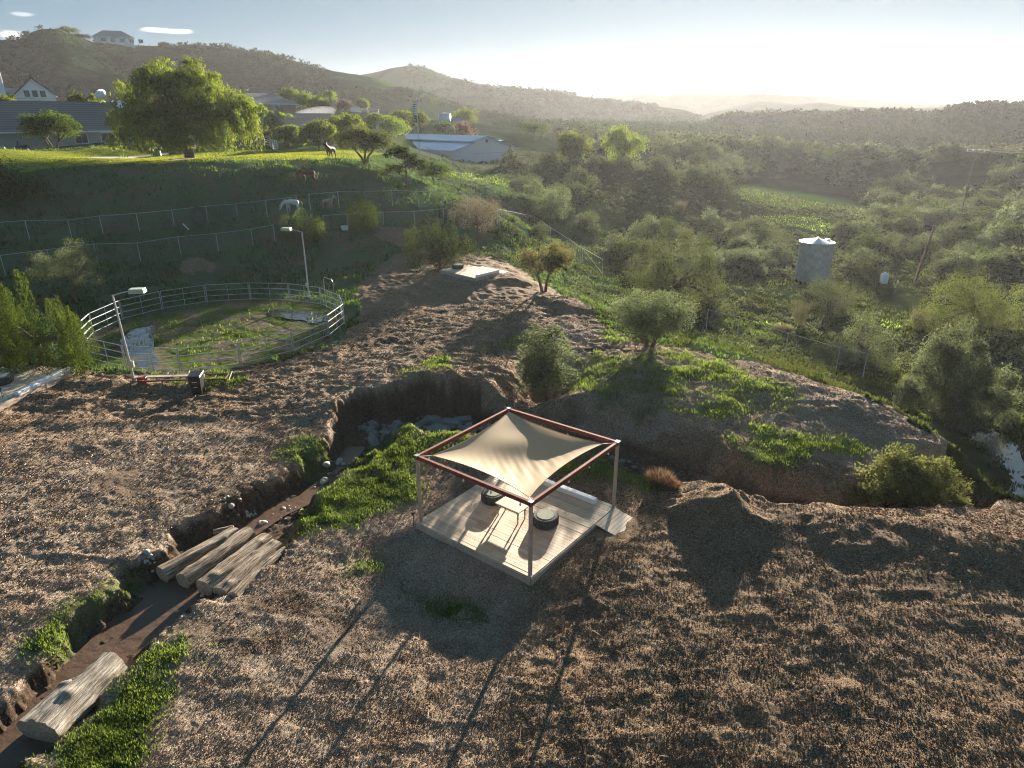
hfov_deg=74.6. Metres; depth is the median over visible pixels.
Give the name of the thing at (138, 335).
puddle water
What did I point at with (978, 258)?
chaparral bush
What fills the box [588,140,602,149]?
chaparral bush
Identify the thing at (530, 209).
chaparral bush
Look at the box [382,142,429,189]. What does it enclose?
oak tree
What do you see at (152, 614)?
creek water
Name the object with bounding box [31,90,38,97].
window
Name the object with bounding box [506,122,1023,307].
valley chaparral
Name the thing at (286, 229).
pole lamp
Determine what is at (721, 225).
chaparral bush
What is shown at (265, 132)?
oak tree
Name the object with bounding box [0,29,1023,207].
hills
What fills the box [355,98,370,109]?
pepper tree
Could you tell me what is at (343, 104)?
bare tree
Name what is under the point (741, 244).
chaparral bush
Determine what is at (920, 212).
chaparral bush
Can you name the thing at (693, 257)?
chaparral bush
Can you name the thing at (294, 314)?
puddle water
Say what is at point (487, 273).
white beam
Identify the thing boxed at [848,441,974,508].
feathery shrub
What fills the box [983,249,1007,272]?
chaparral bush
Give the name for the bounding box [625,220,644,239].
chaparral bush
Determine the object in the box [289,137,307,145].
pepper tree
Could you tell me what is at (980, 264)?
chaparral bush
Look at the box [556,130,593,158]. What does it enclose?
weeping tree
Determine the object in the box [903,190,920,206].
chaparral bush
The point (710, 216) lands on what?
chaparral bush
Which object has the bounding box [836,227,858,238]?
chaparral bush
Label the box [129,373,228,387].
rusty frame
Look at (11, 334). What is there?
juniper tree
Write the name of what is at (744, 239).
chaparral bush
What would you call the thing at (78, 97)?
pepper tree
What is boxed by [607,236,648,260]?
chaparral bush
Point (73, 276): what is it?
twiggy shrub
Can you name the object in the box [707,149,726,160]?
chaparral bush
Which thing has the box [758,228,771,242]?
chaparral bush
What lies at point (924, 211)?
chaparral bush
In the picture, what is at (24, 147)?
barrel grill
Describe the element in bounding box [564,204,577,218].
chaparral bush
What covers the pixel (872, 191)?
chaparral bush
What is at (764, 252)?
chaparral bush
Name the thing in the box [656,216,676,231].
chaparral bush
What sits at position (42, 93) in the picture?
window
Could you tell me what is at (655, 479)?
dry tuft
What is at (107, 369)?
slope grass
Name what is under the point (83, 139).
window
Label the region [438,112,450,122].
hill tank
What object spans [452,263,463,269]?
tyre seat
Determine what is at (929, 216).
chaparral bush
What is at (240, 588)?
bridge log
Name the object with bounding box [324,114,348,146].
pepper tree
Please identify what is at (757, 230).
chaparral bush
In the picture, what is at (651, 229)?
chaparral bush
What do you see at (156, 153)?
hose box
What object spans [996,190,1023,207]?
chaparral bush
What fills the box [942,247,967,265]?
chaparral bush
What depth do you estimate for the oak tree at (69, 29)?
313.65 m
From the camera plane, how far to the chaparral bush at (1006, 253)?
84.64 m
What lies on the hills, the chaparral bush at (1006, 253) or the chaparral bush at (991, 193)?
the chaparral bush at (991, 193)
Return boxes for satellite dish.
[94,89,105,99]
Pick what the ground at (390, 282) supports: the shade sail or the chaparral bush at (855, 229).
the chaparral bush at (855, 229)
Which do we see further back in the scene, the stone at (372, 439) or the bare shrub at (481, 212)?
the bare shrub at (481, 212)
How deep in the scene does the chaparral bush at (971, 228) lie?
103.24 m
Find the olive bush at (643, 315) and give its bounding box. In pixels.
[606,286,700,348]
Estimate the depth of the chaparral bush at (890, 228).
112.22 m
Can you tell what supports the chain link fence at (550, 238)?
on the ground at (390, 282)
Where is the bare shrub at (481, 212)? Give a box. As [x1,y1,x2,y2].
[448,195,507,241]
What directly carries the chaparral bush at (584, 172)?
on the ground at (390, 282)
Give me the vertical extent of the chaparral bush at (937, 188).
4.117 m
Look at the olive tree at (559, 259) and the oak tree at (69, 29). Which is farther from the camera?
the oak tree at (69, 29)
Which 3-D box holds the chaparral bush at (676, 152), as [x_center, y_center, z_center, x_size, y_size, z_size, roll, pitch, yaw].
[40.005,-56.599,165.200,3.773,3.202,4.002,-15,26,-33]
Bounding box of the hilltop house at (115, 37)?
[92,30,142,47]
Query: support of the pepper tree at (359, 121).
on the ground at (390, 282)
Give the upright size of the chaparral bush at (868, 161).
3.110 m
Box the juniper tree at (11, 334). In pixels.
[0,269,106,379]
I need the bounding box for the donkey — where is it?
[320,195,335,207]
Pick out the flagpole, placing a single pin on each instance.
(414, 111)
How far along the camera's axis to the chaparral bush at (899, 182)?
155.79 m
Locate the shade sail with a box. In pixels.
[423,410,610,498]
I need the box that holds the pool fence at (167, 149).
[130,144,207,153]
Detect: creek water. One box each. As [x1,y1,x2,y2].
[0,578,205,767]
[239,446,365,534]
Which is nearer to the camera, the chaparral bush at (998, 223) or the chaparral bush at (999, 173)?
the chaparral bush at (998, 223)
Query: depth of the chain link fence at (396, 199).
69.02 m
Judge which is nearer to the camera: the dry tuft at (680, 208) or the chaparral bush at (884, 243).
the chaparral bush at (884, 243)
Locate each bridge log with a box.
[156,526,238,581]
[176,526,255,587]
[196,533,273,594]
[213,539,282,595]
[228,546,285,597]
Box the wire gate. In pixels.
[582,248,602,273]
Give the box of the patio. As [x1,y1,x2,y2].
[90,154,172,158]
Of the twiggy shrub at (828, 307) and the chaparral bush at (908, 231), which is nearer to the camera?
the twiggy shrub at (828, 307)
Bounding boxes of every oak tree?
[54,25,81,33]
[72,33,91,38]
[158,41,170,49]
[235,128,274,146]
[317,100,331,110]
[330,123,397,163]
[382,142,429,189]
[415,157,451,184]
[432,121,455,134]
[519,120,550,137]
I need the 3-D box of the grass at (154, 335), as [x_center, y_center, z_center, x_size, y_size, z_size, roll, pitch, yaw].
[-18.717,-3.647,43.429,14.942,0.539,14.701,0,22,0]
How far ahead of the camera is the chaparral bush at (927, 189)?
149.74 m
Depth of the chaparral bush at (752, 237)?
93.79 m
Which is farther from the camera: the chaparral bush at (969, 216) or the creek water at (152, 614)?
the chaparral bush at (969, 216)
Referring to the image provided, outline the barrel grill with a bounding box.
[15,141,30,149]
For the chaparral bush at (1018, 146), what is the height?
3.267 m
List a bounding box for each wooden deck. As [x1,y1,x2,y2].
[0,365,78,409]
[416,476,632,585]
[439,265,507,280]
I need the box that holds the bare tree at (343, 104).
[335,98,352,111]
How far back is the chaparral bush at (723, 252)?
83.87 m
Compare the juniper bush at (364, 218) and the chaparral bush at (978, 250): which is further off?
the chaparral bush at (978, 250)
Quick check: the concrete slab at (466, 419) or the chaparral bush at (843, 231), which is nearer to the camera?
the concrete slab at (466, 419)
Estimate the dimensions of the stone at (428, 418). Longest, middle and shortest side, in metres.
0.795 x 0.541 x 0.426 m
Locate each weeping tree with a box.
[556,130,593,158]
[599,123,649,161]
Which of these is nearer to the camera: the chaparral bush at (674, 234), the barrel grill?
the barrel grill
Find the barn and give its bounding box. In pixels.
[404,134,518,162]
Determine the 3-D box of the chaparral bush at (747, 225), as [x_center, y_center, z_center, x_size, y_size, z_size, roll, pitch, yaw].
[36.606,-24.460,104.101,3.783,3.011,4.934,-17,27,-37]
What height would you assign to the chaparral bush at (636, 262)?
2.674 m
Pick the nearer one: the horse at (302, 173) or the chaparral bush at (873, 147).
the horse at (302, 173)
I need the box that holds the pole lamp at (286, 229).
[281,227,310,298]
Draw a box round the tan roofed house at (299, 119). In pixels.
[259,108,340,141]
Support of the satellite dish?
attached to the ranch house at (89, 116)
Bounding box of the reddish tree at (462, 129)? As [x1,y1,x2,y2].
[446,120,478,134]
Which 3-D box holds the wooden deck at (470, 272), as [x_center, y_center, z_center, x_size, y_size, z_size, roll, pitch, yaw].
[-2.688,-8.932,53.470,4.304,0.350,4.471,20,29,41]
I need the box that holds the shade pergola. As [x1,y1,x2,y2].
[414,407,619,575]
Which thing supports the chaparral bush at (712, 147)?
on the hills
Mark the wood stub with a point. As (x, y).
(217, 531)
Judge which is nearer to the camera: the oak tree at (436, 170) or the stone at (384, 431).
the stone at (384, 431)
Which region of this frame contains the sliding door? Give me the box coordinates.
[477,152,502,162]
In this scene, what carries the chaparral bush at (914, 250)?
on the ground at (390, 282)
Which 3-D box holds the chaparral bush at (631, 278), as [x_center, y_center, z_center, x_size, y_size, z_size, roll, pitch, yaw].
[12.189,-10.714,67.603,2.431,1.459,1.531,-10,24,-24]
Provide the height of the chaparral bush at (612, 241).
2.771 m
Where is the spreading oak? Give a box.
[905,264,1023,338]
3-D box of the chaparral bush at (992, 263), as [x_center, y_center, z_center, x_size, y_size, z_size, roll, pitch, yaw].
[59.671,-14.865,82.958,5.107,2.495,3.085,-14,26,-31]
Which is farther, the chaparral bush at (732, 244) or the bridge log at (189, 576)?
the chaparral bush at (732, 244)
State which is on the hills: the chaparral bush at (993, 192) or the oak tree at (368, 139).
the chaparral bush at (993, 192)
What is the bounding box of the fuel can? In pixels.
[137,375,146,383]
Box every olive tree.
[512,241,576,291]
[889,315,1023,433]
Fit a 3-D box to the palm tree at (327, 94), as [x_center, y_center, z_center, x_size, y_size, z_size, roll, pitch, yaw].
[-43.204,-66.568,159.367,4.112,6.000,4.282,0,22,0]
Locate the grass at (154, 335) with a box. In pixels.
[99,301,338,368]
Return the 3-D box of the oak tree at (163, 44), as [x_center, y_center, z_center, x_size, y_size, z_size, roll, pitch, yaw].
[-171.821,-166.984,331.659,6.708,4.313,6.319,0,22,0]
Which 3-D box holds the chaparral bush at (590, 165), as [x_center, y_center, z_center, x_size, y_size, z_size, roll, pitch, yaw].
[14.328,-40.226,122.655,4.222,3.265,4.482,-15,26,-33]
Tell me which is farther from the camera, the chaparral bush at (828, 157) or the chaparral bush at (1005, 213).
the chaparral bush at (828, 157)
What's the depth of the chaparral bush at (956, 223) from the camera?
105.53 m
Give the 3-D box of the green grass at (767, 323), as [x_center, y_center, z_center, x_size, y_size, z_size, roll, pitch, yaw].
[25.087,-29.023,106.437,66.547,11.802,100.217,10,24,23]
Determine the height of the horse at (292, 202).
1.216 m
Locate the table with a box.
[495,497,527,523]
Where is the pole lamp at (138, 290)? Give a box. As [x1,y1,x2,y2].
[112,287,146,383]
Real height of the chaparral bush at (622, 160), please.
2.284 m
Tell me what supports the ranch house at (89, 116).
on the ground at (390, 282)
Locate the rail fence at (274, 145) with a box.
[256,137,277,149]
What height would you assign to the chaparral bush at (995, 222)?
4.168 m
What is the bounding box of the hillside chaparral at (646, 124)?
[0,24,1023,150]
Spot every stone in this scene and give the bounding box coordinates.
[322,461,329,467]
[357,424,368,429]
[367,420,377,427]
[367,431,378,445]
[379,429,390,434]
[391,420,402,430]
[422,415,434,422]
[456,425,465,430]
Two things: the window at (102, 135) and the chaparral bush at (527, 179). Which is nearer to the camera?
the window at (102, 135)
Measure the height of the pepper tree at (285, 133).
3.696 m
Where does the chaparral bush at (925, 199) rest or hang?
on the ground at (390, 282)
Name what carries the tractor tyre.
on the ground at (390, 282)
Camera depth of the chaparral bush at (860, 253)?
88.13 m
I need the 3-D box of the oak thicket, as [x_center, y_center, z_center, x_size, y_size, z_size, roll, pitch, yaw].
[14.435,-10.277,58.678,10.599,8.250,6.710,-5,22,-13]
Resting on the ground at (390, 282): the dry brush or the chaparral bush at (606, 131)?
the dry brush
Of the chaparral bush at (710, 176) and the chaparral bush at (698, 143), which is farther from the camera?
the chaparral bush at (698, 143)
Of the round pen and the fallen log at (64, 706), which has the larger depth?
the round pen
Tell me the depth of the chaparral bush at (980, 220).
106.67 m
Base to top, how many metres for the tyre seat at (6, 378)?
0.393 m
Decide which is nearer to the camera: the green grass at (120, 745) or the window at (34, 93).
the green grass at (120, 745)
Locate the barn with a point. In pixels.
(476, 148)
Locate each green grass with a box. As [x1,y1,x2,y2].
[8,317,935,767]
[446,171,912,330]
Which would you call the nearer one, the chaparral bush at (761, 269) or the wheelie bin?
the wheelie bin
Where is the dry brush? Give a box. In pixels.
[437,151,1023,437]
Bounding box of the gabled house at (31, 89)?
[0,74,57,100]
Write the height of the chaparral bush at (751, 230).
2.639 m
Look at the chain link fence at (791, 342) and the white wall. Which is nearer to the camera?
the chain link fence at (791, 342)
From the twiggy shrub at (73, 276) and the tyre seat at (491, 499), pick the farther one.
the twiggy shrub at (73, 276)
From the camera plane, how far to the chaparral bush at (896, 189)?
152.81 m
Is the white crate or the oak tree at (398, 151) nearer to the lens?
the white crate
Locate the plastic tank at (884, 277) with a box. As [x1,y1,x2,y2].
[879,272,888,283]
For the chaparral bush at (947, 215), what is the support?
on the ground at (390, 282)
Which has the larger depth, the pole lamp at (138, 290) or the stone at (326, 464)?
the pole lamp at (138, 290)
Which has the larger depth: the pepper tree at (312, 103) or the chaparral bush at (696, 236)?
the pepper tree at (312, 103)
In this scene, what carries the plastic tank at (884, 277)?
on the ground at (390, 282)
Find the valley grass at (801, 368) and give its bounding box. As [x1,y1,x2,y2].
[476,154,1023,508]
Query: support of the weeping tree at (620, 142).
on the ground at (390, 282)
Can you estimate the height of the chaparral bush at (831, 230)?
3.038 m
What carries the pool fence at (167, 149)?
on the patio
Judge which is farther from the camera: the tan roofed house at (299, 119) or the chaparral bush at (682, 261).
the tan roofed house at (299, 119)
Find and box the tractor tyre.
[191,206,206,225]
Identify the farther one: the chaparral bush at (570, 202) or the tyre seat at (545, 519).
the chaparral bush at (570, 202)
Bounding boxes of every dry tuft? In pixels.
[645,466,678,488]
[662,478,681,491]
[672,200,687,212]
[680,226,693,238]
[772,322,796,332]
[790,295,814,325]
[908,301,935,329]
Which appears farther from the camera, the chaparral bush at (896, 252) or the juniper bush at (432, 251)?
the chaparral bush at (896, 252)
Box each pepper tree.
[0,92,17,100]
[67,88,84,101]
[84,93,105,102]
[98,54,267,157]
[237,94,257,113]
[241,124,272,138]
[260,110,293,128]
[270,124,300,146]
[277,85,297,100]
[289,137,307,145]
[290,90,311,111]
[294,117,337,150]
[306,95,322,112]
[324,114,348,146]
[336,112,366,147]
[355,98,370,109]
[364,113,384,129]
[370,115,412,136]
[388,110,411,121]
[406,109,430,129]
[451,107,479,123]
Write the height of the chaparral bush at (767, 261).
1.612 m
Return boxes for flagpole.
[412,98,419,157]
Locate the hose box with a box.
[152,151,161,155]
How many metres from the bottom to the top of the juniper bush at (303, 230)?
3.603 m
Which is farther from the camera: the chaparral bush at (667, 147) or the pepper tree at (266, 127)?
the chaparral bush at (667, 147)
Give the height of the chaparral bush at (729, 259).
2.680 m
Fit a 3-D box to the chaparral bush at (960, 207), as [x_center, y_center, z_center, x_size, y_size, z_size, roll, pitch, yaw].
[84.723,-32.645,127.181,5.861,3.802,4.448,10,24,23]
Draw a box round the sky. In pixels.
[0,0,1023,104]
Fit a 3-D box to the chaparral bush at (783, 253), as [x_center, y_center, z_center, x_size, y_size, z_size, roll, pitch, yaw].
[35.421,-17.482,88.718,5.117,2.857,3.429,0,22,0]
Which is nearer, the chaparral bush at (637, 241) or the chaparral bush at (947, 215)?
the chaparral bush at (637, 241)
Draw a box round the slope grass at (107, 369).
[0,143,778,384]
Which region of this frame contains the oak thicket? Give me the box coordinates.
[620,219,730,315]
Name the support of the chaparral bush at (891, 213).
on the ground at (390, 282)
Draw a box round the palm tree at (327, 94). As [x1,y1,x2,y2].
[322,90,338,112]
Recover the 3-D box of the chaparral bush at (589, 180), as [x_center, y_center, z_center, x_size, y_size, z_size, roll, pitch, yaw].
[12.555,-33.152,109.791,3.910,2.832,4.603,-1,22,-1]
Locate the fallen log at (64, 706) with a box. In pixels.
[16,652,126,742]
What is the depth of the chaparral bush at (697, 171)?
132.11 m
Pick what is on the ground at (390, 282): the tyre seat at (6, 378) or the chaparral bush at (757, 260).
the chaparral bush at (757, 260)
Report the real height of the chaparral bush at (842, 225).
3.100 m
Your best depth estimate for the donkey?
65.65 m
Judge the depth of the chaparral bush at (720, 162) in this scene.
159.17 m
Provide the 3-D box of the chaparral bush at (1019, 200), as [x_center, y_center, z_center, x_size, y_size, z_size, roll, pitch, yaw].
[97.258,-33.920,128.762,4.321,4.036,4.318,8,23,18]
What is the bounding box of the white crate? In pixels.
[341,225,347,229]
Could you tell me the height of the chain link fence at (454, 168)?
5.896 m
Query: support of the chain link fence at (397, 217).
on the ground at (390, 282)
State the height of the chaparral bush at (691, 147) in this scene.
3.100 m
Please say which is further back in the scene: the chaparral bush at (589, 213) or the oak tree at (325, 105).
the oak tree at (325, 105)
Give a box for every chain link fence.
[0,196,297,239]
[0,225,275,275]
[309,190,491,210]
[322,208,469,227]
[419,145,491,199]
[497,209,580,259]
[706,309,867,376]
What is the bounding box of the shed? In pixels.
[451,118,465,128]
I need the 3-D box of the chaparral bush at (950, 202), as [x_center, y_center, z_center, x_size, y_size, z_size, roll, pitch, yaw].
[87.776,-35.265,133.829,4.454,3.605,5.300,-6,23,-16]
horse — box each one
[279,199,302,211]
[294,169,318,183]
[323,140,335,158]
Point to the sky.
(926, 52)
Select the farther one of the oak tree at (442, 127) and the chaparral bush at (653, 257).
the oak tree at (442, 127)
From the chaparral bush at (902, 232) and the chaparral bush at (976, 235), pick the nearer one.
the chaparral bush at (976, 235)
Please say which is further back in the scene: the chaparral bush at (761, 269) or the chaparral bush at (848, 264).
the chaparral bush at (848, 264)
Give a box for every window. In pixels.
[23,90,30,96]
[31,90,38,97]
[39,90,46,97]
[73,133,88,143]
[100,132,115,141]
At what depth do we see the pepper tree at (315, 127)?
97.56 m
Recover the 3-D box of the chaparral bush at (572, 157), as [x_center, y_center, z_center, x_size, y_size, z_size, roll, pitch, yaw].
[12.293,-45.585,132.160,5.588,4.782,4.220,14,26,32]
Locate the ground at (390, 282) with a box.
[0,116,1023,767]
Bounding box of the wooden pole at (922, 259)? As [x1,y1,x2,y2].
[914,225,934,283]
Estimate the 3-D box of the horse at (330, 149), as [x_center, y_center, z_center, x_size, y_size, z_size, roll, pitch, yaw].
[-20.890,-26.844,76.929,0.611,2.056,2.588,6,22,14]
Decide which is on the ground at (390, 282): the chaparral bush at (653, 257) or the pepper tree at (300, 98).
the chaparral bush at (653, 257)
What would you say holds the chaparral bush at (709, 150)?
on the ground
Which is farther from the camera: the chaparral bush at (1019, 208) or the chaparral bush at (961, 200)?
the chaparral bush at (961, 200)
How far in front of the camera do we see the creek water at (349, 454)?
25.07 m
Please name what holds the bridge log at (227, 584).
on the ground at (390, 282)
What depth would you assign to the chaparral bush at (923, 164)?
169.56 m
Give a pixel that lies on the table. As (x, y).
(505, 503)
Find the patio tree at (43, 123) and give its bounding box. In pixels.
[16,109,82,149]
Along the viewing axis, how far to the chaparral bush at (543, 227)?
73.29 m
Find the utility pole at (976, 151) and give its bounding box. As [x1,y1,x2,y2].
[961,148,984,211]
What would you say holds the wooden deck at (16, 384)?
on the ground at (390, 282)
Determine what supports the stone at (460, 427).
on the ground at (390, 282)
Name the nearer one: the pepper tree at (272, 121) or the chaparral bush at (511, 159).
the pepper tree at (272, 121)
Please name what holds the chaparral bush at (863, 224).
on the ground at (390, 282)
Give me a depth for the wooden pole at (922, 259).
76.87 m
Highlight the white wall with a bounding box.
[350,107,359,111]
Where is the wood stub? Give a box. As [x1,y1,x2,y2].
[213,525,233,535]
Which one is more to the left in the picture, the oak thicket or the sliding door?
the sliding door
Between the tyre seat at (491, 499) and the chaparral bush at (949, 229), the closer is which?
the tyre seat at (491, 499)
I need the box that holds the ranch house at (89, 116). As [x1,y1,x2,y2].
[0,94,156,149]
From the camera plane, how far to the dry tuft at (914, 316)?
59.65 m
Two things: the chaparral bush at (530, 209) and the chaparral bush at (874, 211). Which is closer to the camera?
the chaparral bush at (530, 209)
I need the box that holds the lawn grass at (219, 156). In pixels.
[0,147,382,171]
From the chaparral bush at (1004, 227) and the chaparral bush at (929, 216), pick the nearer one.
the chaparral bush at (1004, 227)
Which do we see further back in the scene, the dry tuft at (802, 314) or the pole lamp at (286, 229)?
the dry tuft at (802, 314)
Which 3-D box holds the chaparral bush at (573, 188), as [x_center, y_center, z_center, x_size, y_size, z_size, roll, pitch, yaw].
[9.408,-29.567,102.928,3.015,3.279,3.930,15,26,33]
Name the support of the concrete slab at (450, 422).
on the ground at (390, 282)
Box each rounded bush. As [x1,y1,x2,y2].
[513,322,582,401]
[530,185,571,222]
[822,307,910,373]
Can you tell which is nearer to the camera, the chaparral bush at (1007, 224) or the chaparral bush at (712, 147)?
the chaparral bush at (1007, 224)
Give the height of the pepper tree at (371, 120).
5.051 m
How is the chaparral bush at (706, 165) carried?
on the ground at (390, 282)
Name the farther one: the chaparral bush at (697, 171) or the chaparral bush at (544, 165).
the chaparral bush at (697, 171)
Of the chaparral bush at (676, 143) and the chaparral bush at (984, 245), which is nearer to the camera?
the chaparral bush at (984, 245)
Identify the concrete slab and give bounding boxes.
[426,425,446,432]
[441,417,461,427]
[456,415,471,423]
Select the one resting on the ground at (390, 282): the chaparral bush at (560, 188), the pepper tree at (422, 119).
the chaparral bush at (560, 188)
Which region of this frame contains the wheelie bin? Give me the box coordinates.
[187,370,205,394]
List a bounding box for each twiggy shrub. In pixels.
[25,238,109,304]
[789,275,866,327]
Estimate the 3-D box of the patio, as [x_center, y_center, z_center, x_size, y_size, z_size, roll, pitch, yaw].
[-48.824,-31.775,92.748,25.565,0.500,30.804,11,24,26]
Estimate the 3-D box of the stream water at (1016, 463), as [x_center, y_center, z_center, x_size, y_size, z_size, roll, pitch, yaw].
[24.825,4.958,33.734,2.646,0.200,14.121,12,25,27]
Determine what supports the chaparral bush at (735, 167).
on the hills
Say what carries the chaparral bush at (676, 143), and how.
on the hills
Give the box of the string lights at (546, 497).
[426,420,608,505]
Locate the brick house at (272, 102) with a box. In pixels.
[245,90,298,113]
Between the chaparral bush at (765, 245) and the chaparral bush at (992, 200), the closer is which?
the chaparral bush at (765, 245)
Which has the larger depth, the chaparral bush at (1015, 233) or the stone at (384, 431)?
the chaparral bush at (1015, 233)
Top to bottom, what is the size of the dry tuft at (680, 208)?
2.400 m
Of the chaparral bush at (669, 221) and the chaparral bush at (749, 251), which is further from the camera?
the chaparral bush at (669, 221)
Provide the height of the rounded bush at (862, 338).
4.615 m
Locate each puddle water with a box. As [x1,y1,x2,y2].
[120,325,159,367]
[267,309,329,323]
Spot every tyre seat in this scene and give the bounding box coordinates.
[0,372,13,385]
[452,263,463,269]
[481,489,504,505]
[533,508,558,529]
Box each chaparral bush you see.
[496,145,525,168]
[510,172,542,188]
[510,193,551,223]
[522,178,546,200]
[531,221,549,234]
[538,152,558,170]
[549,183,569,196]
[549,186,574,209]
[560,140,586,164]
[564,180,583,200]
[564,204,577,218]
[567,165,589,184]
[570,181,588,203]
[576,210,599,226]
[579,172,600,186]
[580,154,601,172]
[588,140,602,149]
[599,127,617,137]
[603,232,627,252]
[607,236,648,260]
[610,155,629,166]
[620,293,650,305]
[624,271,641,285]
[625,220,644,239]
[625,252,656,275]
[626,234,650,259]
[638,212,661,231]
[642,221,657,240]
[646,241,677,271]
[647,155,670,172]
[649,151,673,168]
[650,163,670,181]
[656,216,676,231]
[656,224,671,236]
[657,167,685,185]
[661,137,673,152]
[669,139,687,151]
[669,147,680,157]
[669,228,683,242]
[669,238,698,263]
[673,253,699,274]
[678,258,702,274]
[681,136,695,144]
[682,163,708,182]
[682,251,704,271]
[688,141,697,150]
[689,138,703,151]
[692,231,707,241]
[697,142,722,151]
[698,166,729,187]
[701,161,715,173]
[701,207,719,226]
[702,148,722,156]
[704,172,730,186]
[705,247,724,270]
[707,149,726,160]
[711,215,725,230]
[713,156,730,167]
[714,246,727,263]
[718,164,734,176]
[721,217,749,240]
[722,248,754,268]
[725,234,746,248]
[727,155,743,164]
[729,163,745,181]
[730,234,758,253]
[735,246,758,267]
[736,241,753,250]
[738,230,757,246]
[739,217,759,232]
[742,227,756,241]
[744,252,764,272]
[746,240,758,251]
[748,215,774,233]
[753,226,766,234]
[753,248,773,262]
[753,263,768,277]
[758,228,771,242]
[758,237,776,251]
[763,241,796,262]
[763,256,779,266]
[769,233,792,246]
[770,226,783,238]
[820,149,835,162]
[828,219,844,235]
[829,220,839,232]
[835,220,854,235]
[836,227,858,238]
[837,254,858,272]
[845,223,864,242]
[846,229,881,253]
[849,248,893,279]
[852,218,884,237]
[852,247,873,261]
[856,262,875,274]
[859,156,875,167]
[860,202,893,219]
[861,142,881,157]
[863,186,887,200]
[864,213,892,232]
[865,201,891,216]
[869,235,899,257]
[876,190,899,205]
[881,229,906,242]
[882,207,904,219]
[883,185,901,194]
[884,217,898,233]
[886,212,923,233]
[889,207,924,224]
[889,230,907,240]
[890,174,916,190]
[890,242,903,255]
[897,212,921,239]
[899,178,917,194]
[901,244,922,258]
[903,188,919,195]
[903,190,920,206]
[903,206,930,225]
[904,202,922,210]
[904,233,929,248]
[913,159,931,170]
[916,232,942,254]
[917,206,934,220]
[918,194,937,206]
[922,208,945,222]
[923,184,943,195]
[929,183,944,196]
[929,204,957,220]
[929,246,954,262]
[929,258,953,271]
[934,222,965,243]
[937,186,961,199]
[942,205,962,222]
[942,214,968,238]
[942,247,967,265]
[943,198,962,207]
[943,251,961,267]
[947,203,971,212]
[947,250,980,277]
[949,221,984,239]
[951,208,980,223]
[952,195,970,204]
[954,190,969,197]
[954,240,977,252]
[956,235,975,246]
[962,258,978,275]
[965,196,980,206]
[965,216,998,233]
[967,231,984,247]
[967,245,992,256]
[968,192,984,201]
[968,230,983,239]
[971,252,991,272]
[972,229,1010,247]
[973,252,1012,274]
[974,239,995,250]
[975,194,988,201]
[977,209,995,219]
[978,185,1002,198]
[979,185,1003,197]
[979,215,1012,229]
[981,222,1004,236]
[981,254,1008,273]
[982,206,999,222]
[983,195,1002,207]
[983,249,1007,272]
[985,164,1010,182]
[987,222,1010,241]
[987,246,1016,267]
[990,242,1011,250]
[992,204,1018,224]
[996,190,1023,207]
[996,224,1023,242]
[998,200,1023,219]
[999,194,1017,201]
[1003,221,1023,237]
[1006,160,1023,175]
[1006,167,1021,178]
[1007,143,1023,153]
[1012,196,1023,211]
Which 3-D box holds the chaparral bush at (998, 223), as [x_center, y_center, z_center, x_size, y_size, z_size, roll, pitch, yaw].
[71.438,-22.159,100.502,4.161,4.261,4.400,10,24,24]
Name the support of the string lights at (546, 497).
hanging from the shade pergola
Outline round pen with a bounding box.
[80,277,344,371]
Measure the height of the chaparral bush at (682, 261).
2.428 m
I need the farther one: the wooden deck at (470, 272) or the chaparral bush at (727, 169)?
the chaparral bush at (727, 169)
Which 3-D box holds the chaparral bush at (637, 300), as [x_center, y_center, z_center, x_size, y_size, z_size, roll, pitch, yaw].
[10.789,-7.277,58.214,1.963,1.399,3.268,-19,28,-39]
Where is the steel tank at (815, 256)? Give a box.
[794,237,835,283]
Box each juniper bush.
[275,207,327,245]
[345,187,383,234]
[400,214,477,272]
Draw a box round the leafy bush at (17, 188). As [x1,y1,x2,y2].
[0,155,56,201]
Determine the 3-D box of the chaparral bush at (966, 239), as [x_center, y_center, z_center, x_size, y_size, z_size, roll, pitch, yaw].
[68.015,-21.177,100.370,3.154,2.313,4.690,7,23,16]
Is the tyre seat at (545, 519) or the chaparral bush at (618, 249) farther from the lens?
the chaparral bush at (618, 249)
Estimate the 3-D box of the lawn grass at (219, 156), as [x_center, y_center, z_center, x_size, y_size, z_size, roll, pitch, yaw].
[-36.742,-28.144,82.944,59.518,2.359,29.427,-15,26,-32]
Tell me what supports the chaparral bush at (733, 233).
on the ground at (390, 282)
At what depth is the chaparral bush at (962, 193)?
145.64 m
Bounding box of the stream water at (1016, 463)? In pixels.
[969,430,1023,496]
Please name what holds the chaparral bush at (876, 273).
on the ground at (390, 282)
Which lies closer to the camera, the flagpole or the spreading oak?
the spreading oak
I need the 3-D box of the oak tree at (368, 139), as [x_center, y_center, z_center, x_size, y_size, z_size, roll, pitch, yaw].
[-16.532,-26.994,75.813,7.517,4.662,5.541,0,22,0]
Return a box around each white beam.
[14,366,71,395]
[475,269,499,277]
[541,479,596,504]
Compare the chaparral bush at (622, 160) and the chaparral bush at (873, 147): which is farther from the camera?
the chaparral bush at (873, 147)
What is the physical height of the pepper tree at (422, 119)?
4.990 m
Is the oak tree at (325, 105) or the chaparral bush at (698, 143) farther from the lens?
the chaparral bush at (698, 143)
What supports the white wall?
on the hills
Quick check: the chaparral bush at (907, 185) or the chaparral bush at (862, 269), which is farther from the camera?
the chaparral bush at (907, 185)
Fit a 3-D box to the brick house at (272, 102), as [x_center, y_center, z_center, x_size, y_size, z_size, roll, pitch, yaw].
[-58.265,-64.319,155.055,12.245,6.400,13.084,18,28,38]

